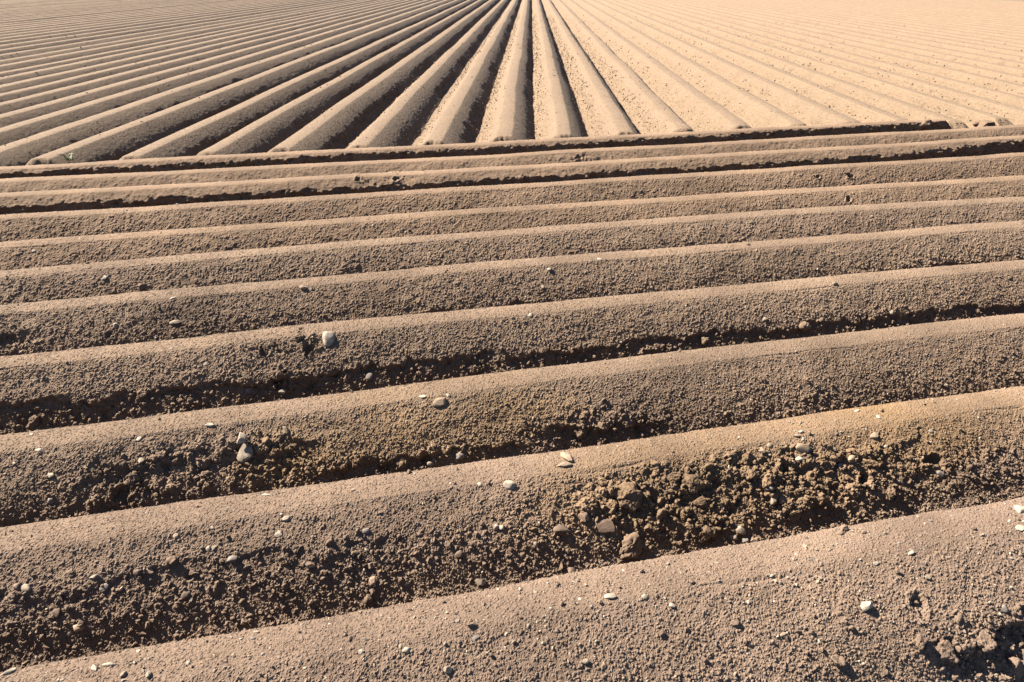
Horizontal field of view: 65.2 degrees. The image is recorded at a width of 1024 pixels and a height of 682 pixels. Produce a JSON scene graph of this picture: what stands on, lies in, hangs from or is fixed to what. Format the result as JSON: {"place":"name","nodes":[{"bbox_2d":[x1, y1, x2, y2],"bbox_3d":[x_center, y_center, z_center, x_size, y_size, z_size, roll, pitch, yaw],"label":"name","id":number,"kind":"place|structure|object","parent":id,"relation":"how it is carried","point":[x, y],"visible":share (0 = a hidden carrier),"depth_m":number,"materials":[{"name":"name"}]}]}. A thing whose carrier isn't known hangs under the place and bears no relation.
{"place":"outdoors","nodes":[
{"label":"outdoors","id":0,"kind":"place"},
{"bbox_2d":[347,0,1023,146],"bbox_3d":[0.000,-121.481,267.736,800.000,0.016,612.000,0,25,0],"label":"ground","id":1,"kind":"structure","parent":0,"point":[445,96],"depth_m":15.24,"materials":[{"name":"soil"}]},
{"bbox_2d":[0,0,117,8],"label":"soil ridge","id":2,"kind":"structure","parent":1,"relation":"on","point":[55,4],"depth_m":46.92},
{"bbox_2d":[0,0,136,10],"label":"soil ridge","id":3,"kind":"structure","parent":1,"relation":"on","point":[66,5],"depth_m":45.49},
{"bbox_2d":[0,0,148,11],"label":"soil ridge","id":4,"kind":"structure","parent":1,"relation":"on","point":[70,5],"depth_m":44.53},
{"bbox_2d":[0,0,159,12],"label":"soil ridge","id":5,"kind":"structure","parent":1,"relation":"on","point":[76,6],"depth_m":43.98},
{"bbox_2d":[0,0,169,13],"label":"soil ridge","id":6,"kind":"structure","parent":1,"relation":"on","point":[80,7],"depth_m":42.98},
{"bbox_2d":[0,0,180,15],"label":"soil ridge","id":7,"kind":"structure","parent":1,"relation":"on","point":[84,7],"depth_m":42.19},
{"bbox_2d":[0,0,191,16],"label":"soil ridge","id":8,"kind":"structure","parent":1,"relation":"on","point":[88,8],"depth_m":41.17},
{"bbox_2d":[0,0,202,18],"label":"soil ridge","id":9,"kind":"structure","parent":1,"relation":"on","point":[93,9],"depth_m":40.40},
{"bbox_2d":[0,0,210,19],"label":"soil ridge","id":10,"kind":"structure","parent":1,"relation":"on","point":[97,10],"depth_m":39.44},
{"bbox_2d":[0,0,221,20],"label":"soil ridge","id":11,"kind":"structure","parent":1,"relation":"on","point":[103,10],"depth_m":38.60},
{"bbox_2d":[0,0,235,23],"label":"soil ridge","id":12,"kind":"structure","parent":1,"relation":"on","point":[30,19],"depth_m":37.22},
{"bbox_2d":[0,0,246,25],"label":"soil ridge","id":13,"kind":"structure","parent":1,"relation":"on","point":[111,13],"depth_m":36.43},
{"bbox_2d":[0,0,257,27],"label":"soil ridge","id":14,"kind":"structure","parent":1,"relation":"on","point":[3,26],"depth_m":35.45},
{"bbox_2d":[0,0,266,29],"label":"soil ridge","id":15,"kind":"structure","parent":1,"relation":"on","point":[120,15],"depth_m":34.49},
{"bbox_2d":[0,0,275,31],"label":"soil ridge","id":16,"kind":"structure","parent":1,"relation":"on","point":[22,28],"depth_m":33.12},
{"bbox_2d":[0,0,287,34],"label":"soil ridge","id":17,"kind":"structure","parent":1,"relation":"on","point":[51,27],"depth_m":32.00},
{"bbox_2d":[0,0,298,37],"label":"soil ridge","id":18,"kind":"structure","parent":1,"relation":"on","point":[54,29],"depth_m":30.83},
{"bbox_2d":[0,0,309,40],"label":"soil ridge","id":19,"kind":"structure","parent":1,"relation":"on","point":[72,30],"depth_m":29.75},
{"bbox_2d":[0,0,320,44],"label":"soil ridge","id":20,"kind":"structure","parent":1,"relation":"on","point":[85,31],"depth_m":28.44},
{"bbox_2d":[0,0,332,48],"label":"soil ridge","id":21,"kind":"structure","parent":1,"relation":"on","point":[20,44],"depth_m":27.21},
{"bbox_2d":[0,0,344,53],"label":"soil ridge","id":22,"kind":"structure","parent":1,"relation":"on","point":[37,46],"depth_m":25.96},
{"bbox_2d":[0,0,356,59],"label":"soil ridge","id":23,"kind":"structure","parent":1,"relation":"on","point":[55,48],"depth_m":24.45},
{"bbox_2d":[0,0,365,64],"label":"soil ridge","id":24,"kind":"structure","parent":1,"relation":"on","point":[30,57],"depth_m":23.10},
{"bbox_2d":[0,0,377,71],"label":"soil ridge","id":25,"kind":"structure","parent":1,"relation":"on","point":[34,62],"depth_m":21.82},
{"bbox_2d":[0,0,384,76],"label":"soil ridge","id":26,"kind":"structure","parent":1,"relation":"on","point":[44,66],"depth_m":20.53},
{"bbox_2d":[0,0,394,84],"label":"soil ridge","id":27,"kind":"structure","parent":1,"relation":"on","point":[43,72],"depth_m":19.34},
{"bbox_2d":[0,0,404,92],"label":"soil ridge","id":28,"kind":"structure","parent":1,"relation":"on","point":[18,85],"depth_m":18.19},
{"bbox_2d":[0,0,413,101],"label":"soil ridge","id":29,"kind":"structure","parent":1,"relation":"on","point":[23,92],"depth_m":17.09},
{"bbox_2d":[0,0,422,113],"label":"soil ridge","id":30,"kind":"structure","parent":1,"relation":"on","point":[34,99],"depth_m":15.90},
{"bbox_2d":[0,0,432,127],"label":"soil ridge","id":31,"kind":"structure","parent":1,"relation":"on","point":[34,111],"depth_m":14.62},
{"bbox_2d":[0,0,442,145],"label":"soil ridge","id":32,"kind":"structure","parent":1,"relation":"on","point":[26,128],"depth_m":13.13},
{"bbox_2d":[0,0,453,166],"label":"soil ridge","id":33,"kind":"structure","parent":1,"relation":"on","point":[15,153],"depth_m":11.86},
{"bbox_2d":[25,0,466,165],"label":"soil ridge","id":34,"kind":"structure","parent":1,"relation":"on","point":[137,134],"depth_m":11.70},
{"bbox_2d":[119,0,477,159],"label":"soil ridge","id":35,"kind":"structure","parent":1,"relation":"on","point":[189,140],"depth_m":12.01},
{"bbox_2d":[196,0,488,155],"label":"soil ridge","id":36,"kind":"structure","parent":1,"relation":"on","point":[264,134],"depth_m":12.22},
{"bbox_2d":[268,0,500,151],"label":"soil ridge","id":37,"kind":"structure","parent":1,"relation":"on","point":[377,89],"depth_m":12.58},
{"bbox_2d":[346,0,510,148],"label":"soil ridge","id":38,"kind":"structure","parent":1,"relation":"on","point":[382,130],"depth_m":12.77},
{"bbox_2d":[414,0,521,145],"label":"soil ridge","id":39,"kind":"structure","parent":1,"relation":"on","point":[445,130],"depth_m":12.97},
{"bbox_2d":[0,119,950,178],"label":"soil ridge","id":40,"kind":"structure","parent":1,"relation":"on","point":[305,157],"depth_m":8.81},
{"bbox_2d":[477,0,534,142],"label":"soil ridge","id":41,"kind":"structure","parent":1,"relation":"on","point":[506,107],"depth_m":13.05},
{"bbox_2d":[0,386,1023,671],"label":"soil ridge","id":42,"kind":"structure","parent":1,"relation":"on","point":[50,554],"depth_m":2.92,"materials":[{"name":"soil"}]},
{"bbox_2d":[0,177,1023,681],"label":"soil crumbs","id":43,"kind":"object","parent":42,"relation":"on","point":[646,537],"visible":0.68,"depth_m":3.16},
{"bbox_2d":[553,525,570,535],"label":"stone","id":44,"kind":"object","parent":42,"relation":"on","point":[561,530],"visible":1,"depth_m":2.95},
{"bbox_2d":[594,518,614,533],"bbox_3d":[0.342,0.694,2.997,0.089,0.022,0.060,1,59,-7],"label":"stone","id":45,"kind":"object","parent":42,"relation":"on","point":[604,525],"visible":1,"depth_m":2.99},
{"bbox_2d":[605,499,617,514],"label":"earth clod","id":46,"kind":"object","parent":42,"relation":"on","point":[611,504],"visible":1,"depth_m":3.02,"materials":[{"name":"soil"}]},
{"bbox_2d":[607,479,619,496],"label":"earth clod","id":47,"kind":"object","parent":42,"relation":"on","point":[612,487],"visible":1,"depth_m":3.05,"materials":[{"name":"soil"}]},
{"bbox_2d":[614,482,643,511],"bbox_3d":[0.447,0.598,3.057,0.115,0.095,0.090,1,25,3],"label":"earth clod","id":48,"kind":"object","parent":42,"relation":"on","point":[628,495],"visible":1,"depth_m":3.04,"materials":[{"name":"soil"}]},
{"bbox_2d":[619,532,643,559],"bbox_3d":[0.433,0.772,3.010,0.103,0.091,0.110,-23,71,-18],"label":"earth clod","id":49,"kind":"object","parent":42,"relation":"on","point":[631,546],"visible":0.94,"depth_m":2.98,"materials":[{"name":"soil"}]},
{"bbox_2d":[666,472,680,481],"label":"earth clod","id":50,"kind":"object","parent":42,"relation":"on","point":[675,476],"visible":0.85,"depth_m":3.12,"materials":[{"name":"soil"}]},
{"bbox_2d":[681,474,705,493],"bbox_3d":[0.709,0.556,3.128,0.099,0.052,0.086,9,52,0],"label":"earth clod","id":51,"kind":"object","parent":42,"relation":"on","point":[690,481],"visible":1,"depth_m":3.11,"materials":[{"name":"soil"}]},
{"bbox_2d":[694,495,710,507],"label":"earth clod","id":52,"kind":"object","parent":42,"relation":"on","point":[701,501],"visible":1,"depth_m":3.10,"materials":[{"name":"soil"}]},
{"bbox_2d":[696,522,715,542],"bbox_3d":[0.743,0.731,3.079,0.079,0.071,0.106,43,65,12],"label":"earth clod","id":53,"kind":"object","parent":42,"relation":"on","point":[706,532],"visible":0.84,"depth_m":3.05,"materials":[{"name":"soil"}]},
{"bbox_2d":[787,508,800,522],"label":"earth clod","id":54,"kind":"object","parent":42,"relation":"on","point":[794,515],"visible":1,"depth_m":3.15,"materials":[{"name":"soil"}]},
{"bbox_2d":[795,443,809,453],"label":"stone","id":55,"kind":"object","parent":42,"relation":"on","point":[802,448],"visible":1,"depth_m":3.26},
{"bbox_2d":[816,492,829,506],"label":"earth clod","id":56,"kind":"object","parent":42,"relation":"on","point":[823,497],"visible":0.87,"depth_m":3.18,"materials":[{"name":"soil"}]},
{"bbox_2d":[886,483,895,500],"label":"earth clod","id":57,"kind":"object","parent":42,"relation":"on","point":[891,492],"visible":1,"depth_m":3.25,"materials":[{"name":"soil"}]},
{"bbox_2d":[0,497,1023,681],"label":"soil ridge","id":58,"kind":"structure","parent":1,"relation":"on","point":[427,637],"depth_m":2.42,"materials":[{"name":"soil"}]},
{"bbox_2d":[0,149,1023,681],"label":"gravel","id":59,"kind":"structure","parent":58,"relation":"on","point":[920,623],"depth_m":2.68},
{"bbox_2d":[830,654,846,667],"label":"earth clod","id":60,"kind":"object","parent":58,"relation":"on","point":[838,661],"visible":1,"depth_m":2.38,"materials":[{"name":"soil"}]},
{"bbox_2d":[834,525,848,535],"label":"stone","id":61,"kind":"object","parent":58,"relation":"on","point":[841,530],"visible":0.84,"depth_m":2.72,"materials":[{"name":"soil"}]},
{"bbox_2d":[860,601,872,611],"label":"stone","id":62,"kind":"object","parent":58,"relation":"on","point":[866,605],"visible":1,"depth_m":2.49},
{"bbox_2d":[914,633,928,650],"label":"earth clod","id":63,"kind":"object","parent":58,"relation":"on","point":[920,640],"visible":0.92,"depth_m":2.44,"materials":[{"name":"soil"}]},
{"bbox_2d":[936,640,959,665],"bbox_3d":[1.336,0.971,2.471,0.073,0.069,0.078,-30,65,-25],"label":"earth clod","id":64,"kind":"object","parent":58,"relation":"on","point":[945,648],"visible":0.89,"depth_m":2.45,"materials":[{"name":"soil"}]},
{"bbox_2d":[953,614,967,628],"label":"earth clod","id":65,"kind":"object","parent":58,"relation":"on","point":[961,620],"visible":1,"depth_m":2.50,"materials":[{"name":"soil"}]},
{"bbox_2d":[976,629,997,652],"bbox_3d":[1.476,0.938,2.497,0.064,0.051,0.072,8,54,-3],"label":"earth clod","id":66,"kind":"object","parent":58,"relation":"on","point":[986,642],"visible":1,"depth_m":2.48,"materials":[{"name":"soil"}]},
{"bbox_2d":[1002,657,1023,681],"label":"earth clod","id":67,"kind":"object","parent":58,"relation":"on","point":[1016,664],"visible":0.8,"depth_m":2.49,"materials":[{"name":"soil"}]},
{"bbox_2d":[0,313,1023,526],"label":"soil ridge","id":68,"kind":"structure","parent":1,"relation":"on","point":[63,453],"depth_m":3.65,"materials":[{"name":"soil"}]},
{"bbox_2d":[124,471,139,485],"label":"earth clod","id":69,"kind":"object","parent":68,"relation":"on","point":[133,477],"visible":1,"depth_m":3.23,"materials":[{"name":"soil"}]},
{"bbox_2d":[237,443,252,462],"bbox_3d":[-1.122,0.471,3.368,0.063,0.022,0.087,5,57,-6],"label":"stone","id":70,"kind":"object","parent":68,"relation":"on","point":[245,453],"visible":1,"depth_m":3.36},
{"bbox_2d":[432,397,445,406],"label":"stone","id":71,"kind":"object","parent":68,"relation":"on","point":[439,402],"visible":1,"depth_m":3.61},
{"bbox_2d":[574,427,587,439],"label":"earth clod","id":72,"kind":"object","parent":68,"relation":"on","point":[579,433],"visible":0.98,"depth_m":3.68,"materials":[{"name":"soil"}]},
{"bbox_2d":[0,260,1023,434],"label":"soil ridge","id":73,"kind":"structure","parent":1,"relation":"on","point":[157,371],"depth_m":4.37,"materials":[{"name":"soil"}]},
{"bbox_2d":[27,415,40,428],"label":"earth clod","id":74,"kind":"object","parent":73,"relation":"on","point":[34,420],"visible":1,"depth_m":3.82,"materials":[{"name":"soil"}]},
{"bbox_2d":[80,404,91,417],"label":"earth clod","id":75,"kind":"object","parent":73,"relation":"on","point":[85,410],"visible":1,"depth_m":3.88,"materials":[{"name":"soil"}]},
{"bbox_2d":[270,368,283,380],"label":"earth clod","id":76,"kind":"object","parent":73,"relation":"on","point":[277,374],"visible":1,"depth_m":4.08,"materials":[{"name":"soil"}]},
{"bbox_2d":[322,331,334,346],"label":"stone","id":77,"kind":"object","parent":73,"relation":"on","point":[328,337],"visible":1,"depth_m":4.21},
{"bbox_2d":[0,220,1023,355],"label":"soil ridge","id":78,"kind":"structure","parent":1,"relation":"on","point":[770,260],"depth_m":5.11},
{"bbox_2d":[0,196,1023,304],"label":"soil ridge","id":79,"kind":"structure","parent":1,"relation":"on","point":[36,284],"depth_m":5.76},
{"bbox_2d":[0,152,1023,241],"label":"soil ridge","id":80,"kind":"structure","parent":1,"relation":"on","point":[37,225],"depth_m":7.05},
{"bbox_2d":[0,175,1023,270],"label":"soil ridge","id":81,"kind":"structure","parent":1,"relation":"on","point":[20,254],"depth_m":6.30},
{"bbox_2d":[0,135,1023,214],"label":"soil ridge","id":82,"kind":"structure","parent":1,"relation":"on","point":[90,199],"depth_m":7.72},
{"bbox_2d":[0,124,1023,192],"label":"soil ridge","id":83,"kind":"structure","parent":1,"relation":"on","point":[86,181],"depth_m":8.26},
{"bbox_2d":[0,10,1023,165],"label":"soil crumbs","id":84,"kind":"object","parent":1,"relation":"on","point":[534,43],"visible":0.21,"depth_m":15.64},
{"bbox_2d":[532,0,587,138],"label":"soil ridge","id":85,"kind":"structure","parent":1,"relation":"on","point":[557,106],"depth_m":13.33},
{"bbox_2d":[542,0,638,136],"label":"soil ridge","id":86,"kind":"structure","parent":1,"relation":"on","point":[597,88],"depth_m":13.61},
{"bbox_2d":[552,0,693,133],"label":"soil ridge","id":87,"kind":"structure","parent":1,"relation":"on","point":[649,98],"depth_m":14.02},
{"bbox_2d":[561,0,750,130],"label":"soil ridge","id":88,"kind":"structure","parent":1,"relation":"on","point":[714,114],"depth_m":14.23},
{"bbox_2d":[573,0,805,127],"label":"soil ridge","id":89,"kind":"structure","parent":1,"relation":"on","point":[672,59],"depth_m":14.66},
{"bbox_2d":[584,0,860,124],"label":"soil ridge","id":90,"kind":"structure","parent":1,"relation":"on","point":[790,102],"depth_m":14.70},
{"bbox_2d":[595,0,907,122],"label":"soil ridge","id":91,"kind":"structure","parent":1,"relation":"on","point":[842,102],"depth_m":15.35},
{"bbox_2d":[606,0,967,128],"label":"soil ridge","id":92,"kind":"structure","parent":1,"relation":"on","point":[892,105],"depth_m":15.20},
{"bbox_2d":[626,0,1023,124],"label":"soil ridge","id":93,"kind":"structure","parent":1,"relation":"on","point":[980,103],"depth_m":15.91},
{"bbox_2d":[636,0,1023,108],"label":"soil ridge","id":94,"kind":"structure","parent":1,"relation":"on","point":[1004,97],"depth_m":17.60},
{"bbox_2d":[658,0,1023,84],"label":"soil ridge","id":95,"kind":"structure","parent":1,"relation":"on","point":[1009,77],"depth_m":20.82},
{"bbox_2d":[668,0,1023,75],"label":"soil ridge","id":96,"kind":"structure","parent":1,"relation":"on","point":[993,66],"depth_m":22.44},
{"bbox_2d":[689,0,1023,62],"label":"soil ridge","id":97,"kind":"structure","parent":1,"relation":"on","point":[1011,57],"depth_m":25.31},
{"bbox_2d":[700,0,1023,56],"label":"soil ridge","id":98,"kind":"structure","parent":1,"relation":"on","point":[983,47],"depth_m":26.66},
{"bbox_2d":[710,0,1023,51],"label":"soil ridge","id":99,"kind":"structure","parent":1,"relation":"on","point":[942,36],"depth_m":27.98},
{"bbox_2d":[720,0,1023,46],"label":"soil ridge","id":100,"kind":"structure","parent":1,"relation":"on","point":[950,34],"depth_m":29.35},
{"bbox_2d":[729,0,1023,43],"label":"soil ridge","id":101,"kind":"structure","parent":1,"relation":"on","point":[936,29],"depth_m":31.15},
{"bbox_2d":[741,0,1023,39],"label":"soil ridge","id":102,"kind":"structure","parent":1,"relation":"on","point":[960,29],"depth_m":31.95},
{"bbox_2d":[751,0,1023,36],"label":"soil ridge","id":103,"kind":"structure","parent":1,"relation":"on","point":[978,29],"depth_m":33.37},
{"bbox_2d":[772,0,1023,30],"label":"soil ridge","id":104,"kind":"structure","parent":1,"relation":"on","point":[987,25],"depth_m":35.93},
{"bbox_2d":[794,0,1023,25],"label":"soil ridge","id":105,"kind":"structure","parent":1,"relation":"on","point":[921,13],"depth_m":38.05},
{"bbox_2d":[804,0,1023,23],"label":"soil ridge","id":106,"kind":"structure","parent":1,"relation":"on","point":[924,12],"depth_m":39.45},
{"bbox_2d":[826,0,1023,19],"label":"soil ridge","id":107,"kind":"structure","parent":1,"relation":"on","point":[934,10],"depth_m":41.56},
{"bbox_2d":[835,0,1023,18],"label":"soil ridge","id":108,"kind":"structure","parent":1,"relation":"on","point":[936,9],"depth_m":42.55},
{"bbox_2d":[856,0,1023,14],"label":"soil ridge","id":109,"kind":"structure","parent":1,"relation":"on","point":[944,7],"depth_m":44.95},
{"bbox_2d":[877,0,1023,12],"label":"soil ridge","id":110,"kind":"structure","parent":1,"relation":"on","point":[953,6],"depth_m":46.76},
{"bbox_2d":[888,0,1023,11],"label":"soil ridge","id":111,"kind":"structure","parent":1,"relation":"on","point":[959,5],"depth_m":47.22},
{"bbox_2d":[898,0,1023,10],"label":"soil ridge","id":112,"kind":"structure","parent":1,"relation":"on","point":[963,5],"depth_m":48.43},
{"bbox_2d":[970,120,995,127],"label":"soil ridge","id":113,"kind":"structure","parent":1,"relation":"on","point":[983,123],"depth_m":10.56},
{"bbox_2d":[615,0,1012,126],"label":"soil ridge","id":114,"kind":"structure","parent":0,"point":[960,112],"depth_m":15.45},
{"bbox_2d":[646,0,1023,96],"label":"soil ridge","id":115,"kind":"structure","parent":0,"point":[980,80],"depth_m":19.33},
{"bbox_2d":[678,0,1023,68],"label":"soil ridge","id":116,"kind":"structure","parent":0,"point":[962,54],"depth_m":23.64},
{"bbox_2d":[761,0,1023,33],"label":"soil ridge","id":117,"kind":"structure","parent":0,"point":[976,26],"depth_m":34.59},
{"bbox_2d":[783,0,1023,27],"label":"soil ridge","id":118,"kind":"structure","parent":0,"point":[991,23],"depth_m":37.28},
{"bbox_2d":[814,0,1023,21],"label":"soil ridge","id":119,"kind":"structure","parent":0,"point":[928,11],"depth_m":40.61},
{"bbox_2d":[845,0,1023,16],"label":"soil ridge","id":120,"kind":"structure","parent":0,"point":[941,8],"depth_m":43.71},
{"bbox_2d":[868,0,1023,13],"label":"soil ridge","id":121,"kind":"structure","parent":0,"point":[951,7],"depth_m":45.38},
{"bbox_2d":[910,0,1023,8],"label":"soil ridge","id":122,"kind":"structure","parent":0,"point":[968,4],"depth_m":49.26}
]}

